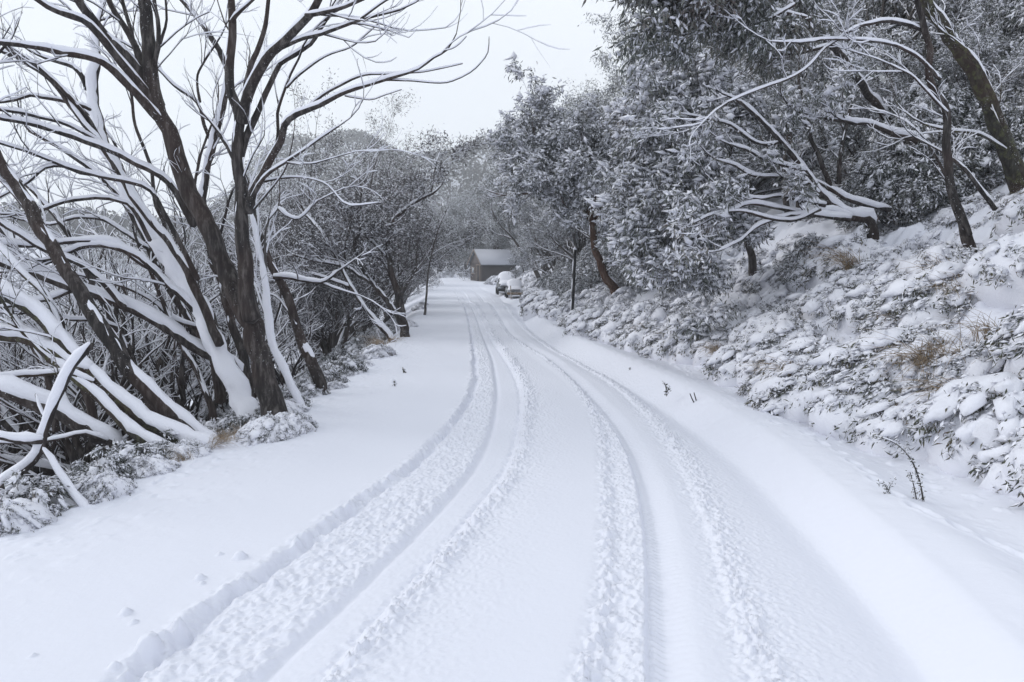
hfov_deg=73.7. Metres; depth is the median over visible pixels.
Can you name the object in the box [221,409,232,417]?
leafy bush
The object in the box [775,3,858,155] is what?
snow gum tree
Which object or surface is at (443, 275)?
heath bush
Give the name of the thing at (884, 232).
heath bush
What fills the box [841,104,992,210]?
tall bush
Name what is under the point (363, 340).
leafy bush
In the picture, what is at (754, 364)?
grass tussock
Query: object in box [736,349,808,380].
grass tussock
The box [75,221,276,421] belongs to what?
bare gum tree
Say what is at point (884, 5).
snow gum tree
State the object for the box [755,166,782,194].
leafy bush
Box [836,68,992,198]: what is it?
tall bush
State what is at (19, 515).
heath bush
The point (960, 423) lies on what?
heath bush
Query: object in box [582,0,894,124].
snow gum tree
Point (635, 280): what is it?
tall bush
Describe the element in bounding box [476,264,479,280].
door
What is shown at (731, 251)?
heath bush
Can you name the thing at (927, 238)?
heath bush
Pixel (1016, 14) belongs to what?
snow gum tree
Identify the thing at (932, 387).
grass tussock
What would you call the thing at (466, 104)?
sky
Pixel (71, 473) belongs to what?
leafy bush
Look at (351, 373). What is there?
heath bush
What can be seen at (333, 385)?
heath bush
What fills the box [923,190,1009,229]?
heath bush
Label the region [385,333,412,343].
grass tussock
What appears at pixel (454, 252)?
snow gum tree
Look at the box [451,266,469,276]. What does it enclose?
heath bush
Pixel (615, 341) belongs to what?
heath bush
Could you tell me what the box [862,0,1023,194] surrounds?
snow gum tree
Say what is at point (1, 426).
bare gum tree
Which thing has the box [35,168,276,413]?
bare gum tree
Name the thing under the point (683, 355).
heath bush
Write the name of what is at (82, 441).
twiggy gum tree
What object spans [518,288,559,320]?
heath bush
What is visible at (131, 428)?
snow gum tree
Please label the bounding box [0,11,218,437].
snow gum tree
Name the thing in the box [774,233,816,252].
heath bush
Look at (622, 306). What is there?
heath bush
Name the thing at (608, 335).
heath bush
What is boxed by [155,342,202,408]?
snow gum tree
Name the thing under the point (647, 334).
heath bush
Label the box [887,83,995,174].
tall bush
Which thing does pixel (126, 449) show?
leafy bush
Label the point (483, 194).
tall gum tree
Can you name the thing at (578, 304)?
heath bush
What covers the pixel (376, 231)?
snow gum tree
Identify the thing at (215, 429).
leafy bush
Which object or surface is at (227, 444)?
heath bush
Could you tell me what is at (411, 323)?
heath bush
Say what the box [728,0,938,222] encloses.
snow gum tree
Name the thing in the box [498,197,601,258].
snow gum tree
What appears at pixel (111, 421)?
bare gum tree
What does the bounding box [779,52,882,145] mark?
snow gum tree
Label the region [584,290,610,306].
heath bush
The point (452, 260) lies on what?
twiggy gum tree
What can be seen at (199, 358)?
bare gum tree
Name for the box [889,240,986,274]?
heath bush
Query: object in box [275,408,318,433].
heath bush
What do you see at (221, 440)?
grass tussock
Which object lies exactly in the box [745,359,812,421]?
heath bush
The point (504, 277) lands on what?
parked car
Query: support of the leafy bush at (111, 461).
on the ground
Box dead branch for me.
[0,342,93,507]
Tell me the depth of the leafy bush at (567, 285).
22.16 m
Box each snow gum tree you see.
[0,0,226,404]
[0,0,259,426]
[0,0,565,415]
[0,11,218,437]
[0,135,156,446]
[0,157,244,373]
[0,240,222,448]
[0,248,173,444]
[0,317,123,453]
[73,0,294,396]
[73,253,96,279]
[100,204,217,420]
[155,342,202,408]
[157,97,383,404]
[171,66,411,394]
[226,126,485,336]
[254,168,394,340]
[411,187,453,314]
[423,240,463,270]
[437,232,476,268]
[439,229,507,268]
[465,234,514,262]
[478,51,648,293]
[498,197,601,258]
[498,226,517,254]
[505,223,521,266]
[506,194,569,276]
[509,223,541,268]
[510,222,533,271]
[515,197,570,262]
[516,189,603,269]
[532,185,600,242]
[544,187,599,254]
[581,39,776,346]
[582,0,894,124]
[588,174,610,267]
[595,133,618,241]
[616,43,926,271]
[655,0,997,251]
[685,37,819,159]
[685,55,823,194]
[713,46,830,194]
[713,124,766,219]
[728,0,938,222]
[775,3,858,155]
[778,0,961,88]
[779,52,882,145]
[781,72,924,194]
[845,0,971,106]
[858,7,954,76]
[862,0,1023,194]
[867,0,1023,112]
[893,0,1023,145]
[901,0,1023,41]
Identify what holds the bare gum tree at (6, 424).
on the ground
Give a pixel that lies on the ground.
(898, 236)
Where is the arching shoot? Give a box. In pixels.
[872,433,926,501]
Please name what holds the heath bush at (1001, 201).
on the ground
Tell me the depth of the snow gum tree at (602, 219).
18.58 m
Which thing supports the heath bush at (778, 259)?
on the ground
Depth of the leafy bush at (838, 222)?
11.25 m
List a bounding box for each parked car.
[495,271,515,294]
[504,279,522,297]
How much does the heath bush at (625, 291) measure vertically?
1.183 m
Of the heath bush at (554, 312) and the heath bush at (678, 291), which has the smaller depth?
the heath bush at (678, 291)
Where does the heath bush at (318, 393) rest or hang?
on the ground
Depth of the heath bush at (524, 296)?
31.46 m
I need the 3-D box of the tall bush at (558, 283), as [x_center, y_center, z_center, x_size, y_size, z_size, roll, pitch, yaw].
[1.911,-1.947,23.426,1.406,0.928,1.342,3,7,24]
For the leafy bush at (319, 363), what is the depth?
13.90 m
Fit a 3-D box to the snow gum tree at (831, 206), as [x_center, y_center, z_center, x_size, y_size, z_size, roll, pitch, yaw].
[3.816,-2.862,9.786,5.269,3.740,2.377,-4,7,-30]
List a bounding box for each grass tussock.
[164,445,193,461]
[208,428,248,449]
[212,426,234,440]
[221,421,243,437]
[353,335,386,347]
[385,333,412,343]
[681,336,722,355]
[732,355,765,373]
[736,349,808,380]
[799,239,861,270]
[853,327,946,381]
[854,303,899,322]
[876,359,963,412]
[890,251,964,273]
[903,270,977,305]
[903,330,989,369]
[906,327,962,356]
[922,307,1004,341]
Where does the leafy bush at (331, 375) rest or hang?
on the ground
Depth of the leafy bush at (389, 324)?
23.83 m
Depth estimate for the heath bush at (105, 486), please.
4.66 m
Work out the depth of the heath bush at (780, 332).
8.60 m
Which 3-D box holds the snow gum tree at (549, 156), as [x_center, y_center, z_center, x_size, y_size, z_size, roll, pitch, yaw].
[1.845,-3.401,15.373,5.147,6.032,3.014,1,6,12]
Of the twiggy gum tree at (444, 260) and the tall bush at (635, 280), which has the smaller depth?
the tall bush at (635, 280)
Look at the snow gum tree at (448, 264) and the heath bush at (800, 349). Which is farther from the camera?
the snow gum tree at (448, 264)
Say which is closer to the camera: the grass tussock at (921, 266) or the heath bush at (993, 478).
the heath bush at (993, 478)
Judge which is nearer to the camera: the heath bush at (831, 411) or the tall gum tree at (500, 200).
the heath bush at (831, 411)
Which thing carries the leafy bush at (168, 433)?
on the ground
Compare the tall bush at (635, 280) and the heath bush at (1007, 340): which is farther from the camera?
the tall bush at (635, 280)
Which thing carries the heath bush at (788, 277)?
on the ground
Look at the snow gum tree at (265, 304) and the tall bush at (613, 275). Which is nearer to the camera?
the snow gum tree at (265, 304)
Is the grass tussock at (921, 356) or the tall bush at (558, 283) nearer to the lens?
the grass tussock at (921, 356)
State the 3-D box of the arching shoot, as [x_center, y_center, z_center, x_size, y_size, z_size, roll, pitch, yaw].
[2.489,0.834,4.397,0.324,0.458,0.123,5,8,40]
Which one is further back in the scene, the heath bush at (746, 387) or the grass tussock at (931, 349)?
the heath bush at (746, 387)
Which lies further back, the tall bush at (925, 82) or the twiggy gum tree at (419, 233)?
the twiggy gum tree at (419, 233)
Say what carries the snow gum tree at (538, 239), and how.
on the ground
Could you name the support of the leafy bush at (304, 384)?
on the ground
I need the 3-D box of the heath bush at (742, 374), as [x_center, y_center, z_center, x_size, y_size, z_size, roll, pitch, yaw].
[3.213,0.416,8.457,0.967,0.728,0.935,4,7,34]
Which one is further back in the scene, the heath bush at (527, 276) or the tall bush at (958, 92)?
the heath bush at (527, 276)
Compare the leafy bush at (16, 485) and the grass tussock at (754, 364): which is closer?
the leafy bush at (16, 485)
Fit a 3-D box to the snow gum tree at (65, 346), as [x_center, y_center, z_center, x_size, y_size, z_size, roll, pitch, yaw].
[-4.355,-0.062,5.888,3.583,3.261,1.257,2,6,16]
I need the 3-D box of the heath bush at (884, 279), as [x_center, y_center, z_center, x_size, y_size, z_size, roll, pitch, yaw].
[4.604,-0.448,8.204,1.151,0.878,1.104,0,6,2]
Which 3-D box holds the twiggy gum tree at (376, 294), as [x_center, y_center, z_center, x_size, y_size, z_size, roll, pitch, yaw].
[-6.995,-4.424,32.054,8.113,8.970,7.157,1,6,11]
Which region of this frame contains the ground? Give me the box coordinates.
[0,76,1023,542]
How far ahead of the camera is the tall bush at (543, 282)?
32.82 m
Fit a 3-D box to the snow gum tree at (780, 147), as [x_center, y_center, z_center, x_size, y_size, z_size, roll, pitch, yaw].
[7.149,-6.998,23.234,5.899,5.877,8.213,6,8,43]
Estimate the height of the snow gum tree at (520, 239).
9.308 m
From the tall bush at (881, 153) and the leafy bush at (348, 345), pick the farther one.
the leafy bush at (348, 345)
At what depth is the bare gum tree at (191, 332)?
12.17 m
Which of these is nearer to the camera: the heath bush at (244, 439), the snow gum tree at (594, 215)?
the heath bush at (244, 439)
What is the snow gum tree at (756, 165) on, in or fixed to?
on the ground
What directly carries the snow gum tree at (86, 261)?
on the ground
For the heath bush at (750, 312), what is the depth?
10.01 m
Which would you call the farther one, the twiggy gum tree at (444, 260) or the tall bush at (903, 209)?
the twiggy gum tree at (444, 260)
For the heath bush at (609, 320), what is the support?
on the ground
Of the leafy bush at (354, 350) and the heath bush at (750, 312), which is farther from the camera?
the leafy bush at (354, 350)
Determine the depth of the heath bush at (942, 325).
6.61 m
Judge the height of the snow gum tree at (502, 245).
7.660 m
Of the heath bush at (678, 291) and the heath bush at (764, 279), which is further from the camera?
the heath bush at (678, 291)
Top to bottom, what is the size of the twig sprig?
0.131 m
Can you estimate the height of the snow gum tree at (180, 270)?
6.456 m
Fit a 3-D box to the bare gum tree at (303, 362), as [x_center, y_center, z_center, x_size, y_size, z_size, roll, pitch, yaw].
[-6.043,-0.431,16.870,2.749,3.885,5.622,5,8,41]
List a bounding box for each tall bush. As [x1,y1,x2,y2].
[537,270,553,288]
[543,271,566,290]
[551,271,571,292]
[552,250,577,275]
[569,245,623,290]
[576,242,590,263]
[577,242,601,263]
[605,266,630,290]
[621,271,658,286]
[827,147,858,175]
[834,148,963,232]
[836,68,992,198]
[839,101,1004,222]
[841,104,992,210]
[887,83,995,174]
[891,78,964,109]
[930,79,1023,155]
[952,92,1023,177]
[987,33,1023,126]
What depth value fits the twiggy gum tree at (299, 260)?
24.67 m
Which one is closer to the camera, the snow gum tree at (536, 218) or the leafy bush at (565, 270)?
the leafy bush at (565, 270)
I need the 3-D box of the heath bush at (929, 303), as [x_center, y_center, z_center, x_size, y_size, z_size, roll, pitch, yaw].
[4.771,-0.333,7.315,1.887,1.246,1.811,-1,6,-14]
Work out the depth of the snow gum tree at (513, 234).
103.24 m
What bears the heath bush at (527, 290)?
on the ground
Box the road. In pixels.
[0,277,1023,681]
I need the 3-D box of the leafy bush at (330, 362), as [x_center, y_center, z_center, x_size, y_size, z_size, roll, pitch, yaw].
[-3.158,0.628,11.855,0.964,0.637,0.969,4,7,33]
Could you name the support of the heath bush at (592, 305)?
on the ground
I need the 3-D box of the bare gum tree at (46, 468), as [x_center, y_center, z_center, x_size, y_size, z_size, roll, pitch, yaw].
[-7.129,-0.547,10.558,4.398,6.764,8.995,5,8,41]
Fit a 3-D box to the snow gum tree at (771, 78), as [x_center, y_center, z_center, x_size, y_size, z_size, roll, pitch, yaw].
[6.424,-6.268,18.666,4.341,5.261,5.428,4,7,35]
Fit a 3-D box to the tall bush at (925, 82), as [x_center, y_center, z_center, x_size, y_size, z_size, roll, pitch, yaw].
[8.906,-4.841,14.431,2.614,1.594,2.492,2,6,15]
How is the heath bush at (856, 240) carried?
on the ground
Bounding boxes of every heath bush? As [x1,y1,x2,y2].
[0,496,57,536]
[65,471,137,504]
[119,453,180,478]
[163,438,212,461]
[217,438,231,447]
[233,411,301,445]
[234,424,258,446]
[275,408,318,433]
[284,397,310,412]
[299,383,327,397]
[327,380,348,389]
[338,369,362,380]
[355,342,396,360]
[358,360,374,366]
[395,319,417,330]
[411,303,423,311]
[433,271,445,277]
[441,268,453,276]
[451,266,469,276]
[484,275,497,284]
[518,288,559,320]
[519,287,536,300]
[520,289,533,301]
[521,268,541,286]
[521,280,535,294]
[537,295,562,312]
[538,299,560,317]
[544,303,570,320]
[554,313,567,327]
[556,312,568,322]
[559,283,594,307]
[562,306,584,326]
[564,305,612,338]
[569,302,604,318]
[574,297,585,307]
[576,282,605,304]
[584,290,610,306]
[584,308,628,342]
[602,323,625,344]
[603,297,635,308]
[603,301,636,314]
[608,284,644,303]
[609,324,636,347]
[618,319,663,351]
[620,298,671,326]
[634,324,664,352]
[635,325,672,359]
[653,288,683,301]
[655,320,699,362]
[656,279,691,295]
[664,307,720,326]
[664,308,687,322]
[666,291,716,313]
[668,324,721,364]
[689,330,728,367]
[699,341,751,386]
[707,239,743,258]
[709,283,761,320]
[719,302,777,335]
[721,254,761,287]
[723,304,804,344]
[730,263,781,293]
[732,226,768,251]
[732,347,780,387]
[733,313,828,353]
[734,365,765,396]
[743,248,775,264]
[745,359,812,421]
[753,283,793,308]
[758,335,840,376]
[771,242,797,266]
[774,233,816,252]
[774,253,808,290]
[774,291,808,314]
[779,335,844,350]
[788,217,829,225]
[788,371,828,422]
[791,223,885,292]
[792,279,858,319]
[799,317,974,396]
[804,374,895,441]
[821,254,907,288]
[822,283,882,334]
[847,390,935,459]
[849,270,907,304]
[852,297,922,338]
[863,253,977,325]
[864,223,897,238]
[871,238,922,262]
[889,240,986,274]
[900,367,1023,478]
[908,341,1005,391]
[910,224,942,252]
[916,187,971,218]
[920,312,963,331]
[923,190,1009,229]
[949,231,1023,309]
[951,217,991,241]
[967,430,1023,495]
[974,303,1023,373]
[983,188,1023,220]
[983,426,1023,506]
[987,192,1023,238]
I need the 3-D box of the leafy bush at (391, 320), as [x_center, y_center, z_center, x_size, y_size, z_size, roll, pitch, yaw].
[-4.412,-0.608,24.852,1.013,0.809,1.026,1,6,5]
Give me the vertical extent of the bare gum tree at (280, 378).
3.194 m
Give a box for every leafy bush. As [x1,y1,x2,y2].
[0,467,75,516]
[22,472,79,507]
[65,468,78,479]
[68,444,145,479]
[87,439,162,470]
[137,426,178,447]
[138,443,174,458]
[200,402,231,423]
[201,417,220,425]
[209,424,231,434]
[211,411,237,437]
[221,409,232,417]
[223,412,257,437]
[254,405,287,417]
[256,379,295,400]
[282,372,330,395]
[283,390,312,406]
[286,369,308,386]
[304,363,349,382]
[305,358,321,373]
[319,351,343,361]
[321,358,332,371]
[322,350,368,374]
[332,336,365,358]
[332,338,352,351]
[344,347,359,357]
[352,331,375,343]
[357,327,369,336]
[365,320,388,331]
[378,327,395,340]
[382,315,396,323]
[385,320,392,327]
[548,264,569,278]
[557,275,582,295]
[653,264,704,295]
[718,205,773,242]
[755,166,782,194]
[776,231,828,280]
[780,149,827,179]
[835,209,911,227]
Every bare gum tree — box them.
[0,101,298,476]
[0,153,140,462]
[0,176,179,478]
[0,208,205,468]
[0,209,227,479]
[0,234,218,475]
[0,256,76,450]
[0,259,196,449]
[0,317,68,482]
[0,318,44,472]
[0,368,39,468]
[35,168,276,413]
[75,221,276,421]
[95,243,275,420]
[128,177,313,398]
[149,282,292,386]
[154,251,353,407]
[220,264,327,386]
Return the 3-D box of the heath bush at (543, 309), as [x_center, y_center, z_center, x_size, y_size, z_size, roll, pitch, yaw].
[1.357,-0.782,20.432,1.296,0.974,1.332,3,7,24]
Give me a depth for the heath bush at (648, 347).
11.36 m
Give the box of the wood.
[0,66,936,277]
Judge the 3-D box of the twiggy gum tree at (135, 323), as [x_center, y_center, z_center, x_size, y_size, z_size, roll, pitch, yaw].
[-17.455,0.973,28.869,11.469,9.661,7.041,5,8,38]
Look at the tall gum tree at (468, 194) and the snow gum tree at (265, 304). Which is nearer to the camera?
the snow gum tree at (265, 304)
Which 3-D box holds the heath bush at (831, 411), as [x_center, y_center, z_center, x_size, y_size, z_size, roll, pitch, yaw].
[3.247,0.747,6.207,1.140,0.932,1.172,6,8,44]
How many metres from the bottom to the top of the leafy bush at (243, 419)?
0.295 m
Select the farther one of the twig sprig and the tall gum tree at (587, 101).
the tall gum tree at (587, 101)
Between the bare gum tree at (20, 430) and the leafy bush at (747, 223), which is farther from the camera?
the leafy bush at (747, 223)
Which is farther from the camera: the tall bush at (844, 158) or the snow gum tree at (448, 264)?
the snow gum tree at (448, 264)
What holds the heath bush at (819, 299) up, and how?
on the ground
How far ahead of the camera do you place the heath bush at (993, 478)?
4.53 m
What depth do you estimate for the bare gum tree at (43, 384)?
12.04 m
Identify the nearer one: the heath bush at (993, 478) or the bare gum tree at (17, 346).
the heath bush at (993, 478)
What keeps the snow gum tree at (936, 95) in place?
on the ground
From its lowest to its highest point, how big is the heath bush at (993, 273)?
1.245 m
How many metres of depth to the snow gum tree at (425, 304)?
24.41 m
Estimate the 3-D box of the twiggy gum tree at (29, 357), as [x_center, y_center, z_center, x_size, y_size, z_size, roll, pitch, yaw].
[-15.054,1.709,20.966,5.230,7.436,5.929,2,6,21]
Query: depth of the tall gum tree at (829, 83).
25.51 m
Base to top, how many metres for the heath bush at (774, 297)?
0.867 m
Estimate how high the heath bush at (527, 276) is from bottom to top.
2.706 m
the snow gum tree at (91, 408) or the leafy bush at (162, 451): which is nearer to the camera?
the leafy bush at (162, 451)
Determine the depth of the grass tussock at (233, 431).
6.44 m
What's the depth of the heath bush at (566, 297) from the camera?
19.28 m
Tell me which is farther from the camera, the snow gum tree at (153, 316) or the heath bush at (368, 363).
the heath bush at (368, 363)
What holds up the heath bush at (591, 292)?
on the ground
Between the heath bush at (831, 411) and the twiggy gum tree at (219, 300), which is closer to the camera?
the heath bush at (831, 411)
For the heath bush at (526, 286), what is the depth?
45.68 m
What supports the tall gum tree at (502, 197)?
on the ground
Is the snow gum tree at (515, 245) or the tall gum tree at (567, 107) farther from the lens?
the snow gum tree at (515, 245)
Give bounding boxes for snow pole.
[571,247,576,309]
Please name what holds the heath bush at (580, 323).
on the ground
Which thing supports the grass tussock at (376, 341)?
on the ground
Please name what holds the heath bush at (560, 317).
on the ground
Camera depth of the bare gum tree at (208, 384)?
14.05 m
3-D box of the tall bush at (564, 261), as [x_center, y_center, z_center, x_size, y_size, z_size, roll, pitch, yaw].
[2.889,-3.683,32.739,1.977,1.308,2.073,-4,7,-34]
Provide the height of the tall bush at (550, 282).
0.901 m
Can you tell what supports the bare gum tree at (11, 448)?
on the ground
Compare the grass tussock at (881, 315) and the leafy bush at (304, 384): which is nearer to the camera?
the grass tussock at (881, 315)
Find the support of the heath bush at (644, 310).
on the ground
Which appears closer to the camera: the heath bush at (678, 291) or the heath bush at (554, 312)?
the heath bush at (678, 291)
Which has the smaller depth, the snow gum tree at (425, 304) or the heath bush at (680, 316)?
the heath bush at (680, 316)
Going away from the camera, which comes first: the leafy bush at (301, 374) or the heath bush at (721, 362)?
the heath bush at (721, 362)
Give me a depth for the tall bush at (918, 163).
10.24 m
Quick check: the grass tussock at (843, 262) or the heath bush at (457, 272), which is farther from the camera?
the heath bush at (457, 272)
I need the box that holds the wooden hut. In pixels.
[467,249,517,281]
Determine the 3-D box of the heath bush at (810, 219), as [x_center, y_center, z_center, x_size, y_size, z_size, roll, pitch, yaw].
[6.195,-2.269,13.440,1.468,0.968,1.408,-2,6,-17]
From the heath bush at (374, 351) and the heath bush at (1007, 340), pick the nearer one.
the heath bush at (1007, 340)
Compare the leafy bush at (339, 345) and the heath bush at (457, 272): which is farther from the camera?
the heath bush at (457, 272)
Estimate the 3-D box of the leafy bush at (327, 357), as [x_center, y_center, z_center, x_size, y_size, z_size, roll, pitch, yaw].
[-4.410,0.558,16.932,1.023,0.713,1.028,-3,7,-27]
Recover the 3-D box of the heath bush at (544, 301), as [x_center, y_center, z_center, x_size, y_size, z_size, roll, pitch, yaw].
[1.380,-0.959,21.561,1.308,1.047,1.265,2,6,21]
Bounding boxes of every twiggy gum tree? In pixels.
[1,251,176,454]
[3,284,120,453]
[67,253,196,402]
[126,193,310,405]
[128,208,290,353]
[199,87,500,337]
[232,145,476,352]
[249,67,422,358]
[252,188,402,358]
[253,207,387,355]
[263,150,432,325]
[299,113,453,317]
[345,252,433,316]
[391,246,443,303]
[407,249,463,297]
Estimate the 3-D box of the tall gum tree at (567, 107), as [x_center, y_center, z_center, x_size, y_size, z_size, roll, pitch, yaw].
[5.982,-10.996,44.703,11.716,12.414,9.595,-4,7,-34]
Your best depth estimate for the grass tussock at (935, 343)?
5.98 m
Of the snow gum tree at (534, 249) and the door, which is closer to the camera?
the snow gum tree at (534, 249)
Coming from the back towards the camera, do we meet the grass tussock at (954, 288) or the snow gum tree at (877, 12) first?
the snow gum tree at (877, 12)
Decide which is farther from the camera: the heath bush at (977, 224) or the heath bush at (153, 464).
the heath bush at (977, 224)
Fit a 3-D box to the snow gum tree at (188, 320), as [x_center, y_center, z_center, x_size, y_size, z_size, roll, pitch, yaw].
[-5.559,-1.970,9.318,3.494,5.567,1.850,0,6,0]
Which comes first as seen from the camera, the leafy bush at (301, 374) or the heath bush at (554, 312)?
the leafy bush at (301, 374)
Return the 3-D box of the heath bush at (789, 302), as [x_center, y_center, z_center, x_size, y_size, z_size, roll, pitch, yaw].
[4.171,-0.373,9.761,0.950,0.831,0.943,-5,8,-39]
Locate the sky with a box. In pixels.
[0,0,960,217]
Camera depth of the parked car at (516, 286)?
56.23 m
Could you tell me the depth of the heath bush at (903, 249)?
9.11 m
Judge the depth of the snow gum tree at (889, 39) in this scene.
23.47 m
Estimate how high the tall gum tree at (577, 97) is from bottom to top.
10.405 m
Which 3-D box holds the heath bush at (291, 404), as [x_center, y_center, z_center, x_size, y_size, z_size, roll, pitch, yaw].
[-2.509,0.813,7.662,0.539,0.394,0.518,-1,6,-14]
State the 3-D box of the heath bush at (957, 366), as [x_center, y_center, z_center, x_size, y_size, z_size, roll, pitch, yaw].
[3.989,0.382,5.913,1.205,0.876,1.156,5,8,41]
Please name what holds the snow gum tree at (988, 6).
on the ground
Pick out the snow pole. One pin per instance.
(573, 277)
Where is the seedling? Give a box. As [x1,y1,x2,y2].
[663,380,670,396]
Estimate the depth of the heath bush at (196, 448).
5.73 m
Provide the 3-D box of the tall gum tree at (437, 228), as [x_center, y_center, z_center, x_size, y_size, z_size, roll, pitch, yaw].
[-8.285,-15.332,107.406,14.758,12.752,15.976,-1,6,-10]
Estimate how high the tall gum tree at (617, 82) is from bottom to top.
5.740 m
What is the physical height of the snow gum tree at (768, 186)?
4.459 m
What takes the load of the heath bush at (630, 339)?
on the ground
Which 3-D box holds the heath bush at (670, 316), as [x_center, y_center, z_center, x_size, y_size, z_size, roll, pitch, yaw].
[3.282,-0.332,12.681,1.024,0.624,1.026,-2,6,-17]
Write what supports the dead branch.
on the ground
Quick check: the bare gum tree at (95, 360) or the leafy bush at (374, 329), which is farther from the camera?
the leafy bush at (374, 329)
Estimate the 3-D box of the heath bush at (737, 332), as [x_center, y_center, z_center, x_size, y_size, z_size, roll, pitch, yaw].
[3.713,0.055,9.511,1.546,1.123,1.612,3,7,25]
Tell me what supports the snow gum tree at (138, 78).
on the ground
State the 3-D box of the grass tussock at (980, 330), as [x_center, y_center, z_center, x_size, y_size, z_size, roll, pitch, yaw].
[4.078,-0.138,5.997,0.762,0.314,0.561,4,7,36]
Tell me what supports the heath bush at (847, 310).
on the ground
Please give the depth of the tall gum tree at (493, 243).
92.57 m
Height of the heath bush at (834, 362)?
1.242 m
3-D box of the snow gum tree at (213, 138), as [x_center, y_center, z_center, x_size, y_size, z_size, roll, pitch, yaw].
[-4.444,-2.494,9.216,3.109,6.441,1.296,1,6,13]
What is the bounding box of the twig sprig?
[877,476,896,493]
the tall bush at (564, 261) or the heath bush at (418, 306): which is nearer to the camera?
the heath bush at (418, 306)
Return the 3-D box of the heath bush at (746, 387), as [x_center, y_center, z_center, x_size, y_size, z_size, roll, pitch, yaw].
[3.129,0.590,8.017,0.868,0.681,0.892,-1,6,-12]
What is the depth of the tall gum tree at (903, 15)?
16.03 m
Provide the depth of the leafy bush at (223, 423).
7.43 m
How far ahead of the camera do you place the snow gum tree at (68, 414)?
5.80 m
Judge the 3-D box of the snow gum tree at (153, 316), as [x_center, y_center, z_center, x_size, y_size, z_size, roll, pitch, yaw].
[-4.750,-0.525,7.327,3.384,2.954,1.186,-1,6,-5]
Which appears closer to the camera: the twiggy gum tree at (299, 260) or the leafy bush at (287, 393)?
the leafy bush at (287, 393)
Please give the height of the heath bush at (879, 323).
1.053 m
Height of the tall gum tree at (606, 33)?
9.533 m
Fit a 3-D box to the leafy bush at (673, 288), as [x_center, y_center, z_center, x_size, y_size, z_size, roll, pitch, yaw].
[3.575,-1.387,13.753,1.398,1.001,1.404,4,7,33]
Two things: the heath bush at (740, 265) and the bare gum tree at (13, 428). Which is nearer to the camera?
the bare gum tree at (13, 428)
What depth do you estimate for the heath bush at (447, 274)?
99.30 m
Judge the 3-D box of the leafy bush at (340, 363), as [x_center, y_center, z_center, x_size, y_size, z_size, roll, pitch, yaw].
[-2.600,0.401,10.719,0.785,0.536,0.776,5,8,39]
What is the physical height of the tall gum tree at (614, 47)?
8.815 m
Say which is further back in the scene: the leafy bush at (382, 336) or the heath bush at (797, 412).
the leafy bush at (382, 336)
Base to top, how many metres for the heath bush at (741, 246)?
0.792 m
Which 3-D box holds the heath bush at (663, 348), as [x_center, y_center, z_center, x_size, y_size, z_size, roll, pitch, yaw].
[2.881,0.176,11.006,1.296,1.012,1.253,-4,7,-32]
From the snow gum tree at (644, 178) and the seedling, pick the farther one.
the snow gum tree at (644, 178)
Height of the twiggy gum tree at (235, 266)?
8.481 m
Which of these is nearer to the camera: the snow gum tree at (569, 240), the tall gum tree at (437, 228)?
the snow gum tree at (569, 240)
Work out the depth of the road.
3.85 m
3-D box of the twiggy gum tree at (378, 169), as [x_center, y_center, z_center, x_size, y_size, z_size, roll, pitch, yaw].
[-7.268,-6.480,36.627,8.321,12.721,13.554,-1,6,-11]
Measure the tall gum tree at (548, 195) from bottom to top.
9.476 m
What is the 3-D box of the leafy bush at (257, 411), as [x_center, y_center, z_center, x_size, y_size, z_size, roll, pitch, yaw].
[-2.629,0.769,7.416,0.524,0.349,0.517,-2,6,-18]
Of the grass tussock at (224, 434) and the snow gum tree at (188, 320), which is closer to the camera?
the grass tussock at (224, 434)
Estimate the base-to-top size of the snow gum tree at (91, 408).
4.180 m
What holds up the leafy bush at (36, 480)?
on the ground
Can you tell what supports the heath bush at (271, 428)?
on the ground
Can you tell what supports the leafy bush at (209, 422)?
on the ground
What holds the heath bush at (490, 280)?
on the ground
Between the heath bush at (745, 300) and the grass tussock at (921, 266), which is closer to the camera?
the grass tussock at (921, 266)
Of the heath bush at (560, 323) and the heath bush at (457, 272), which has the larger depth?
the heath bush at (457, 272)
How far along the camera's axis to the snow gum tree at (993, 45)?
10.76 m
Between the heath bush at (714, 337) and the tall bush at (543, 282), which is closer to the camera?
the heath bush at (714, 337)
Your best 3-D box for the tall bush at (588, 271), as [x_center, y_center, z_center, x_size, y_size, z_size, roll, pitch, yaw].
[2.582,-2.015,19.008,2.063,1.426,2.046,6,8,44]
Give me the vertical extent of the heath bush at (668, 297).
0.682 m
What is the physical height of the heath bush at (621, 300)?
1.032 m
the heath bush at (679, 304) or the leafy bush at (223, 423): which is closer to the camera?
the leafy bush at (223, 423)
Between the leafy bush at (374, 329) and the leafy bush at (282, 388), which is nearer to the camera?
the leafy bush at (282, 388)
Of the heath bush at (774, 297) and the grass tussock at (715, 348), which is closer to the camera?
the grass tussock at (715, 348)
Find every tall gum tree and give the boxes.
[413,201,473,273]
[424,182,507,268]
[444,187,517,243]
[445,195,506,248]
[447,184,502,243]
[464,126,563,278]
[492,166,525,268]
[511,78,636,190]
[524,103,585,254]
[563,2,824,152]
[564,91,608,122]
[574,53,631,109]
[577,10,659,79]
[584,10,829,185]
[598,19,651,116]
[696,1,884,148]
[802,0,955,108]
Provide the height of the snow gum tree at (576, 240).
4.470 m
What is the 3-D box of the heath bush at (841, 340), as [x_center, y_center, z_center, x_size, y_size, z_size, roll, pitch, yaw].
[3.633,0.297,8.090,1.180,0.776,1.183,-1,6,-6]
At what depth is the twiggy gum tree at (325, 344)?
17.38 m
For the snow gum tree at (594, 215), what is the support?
on the ground

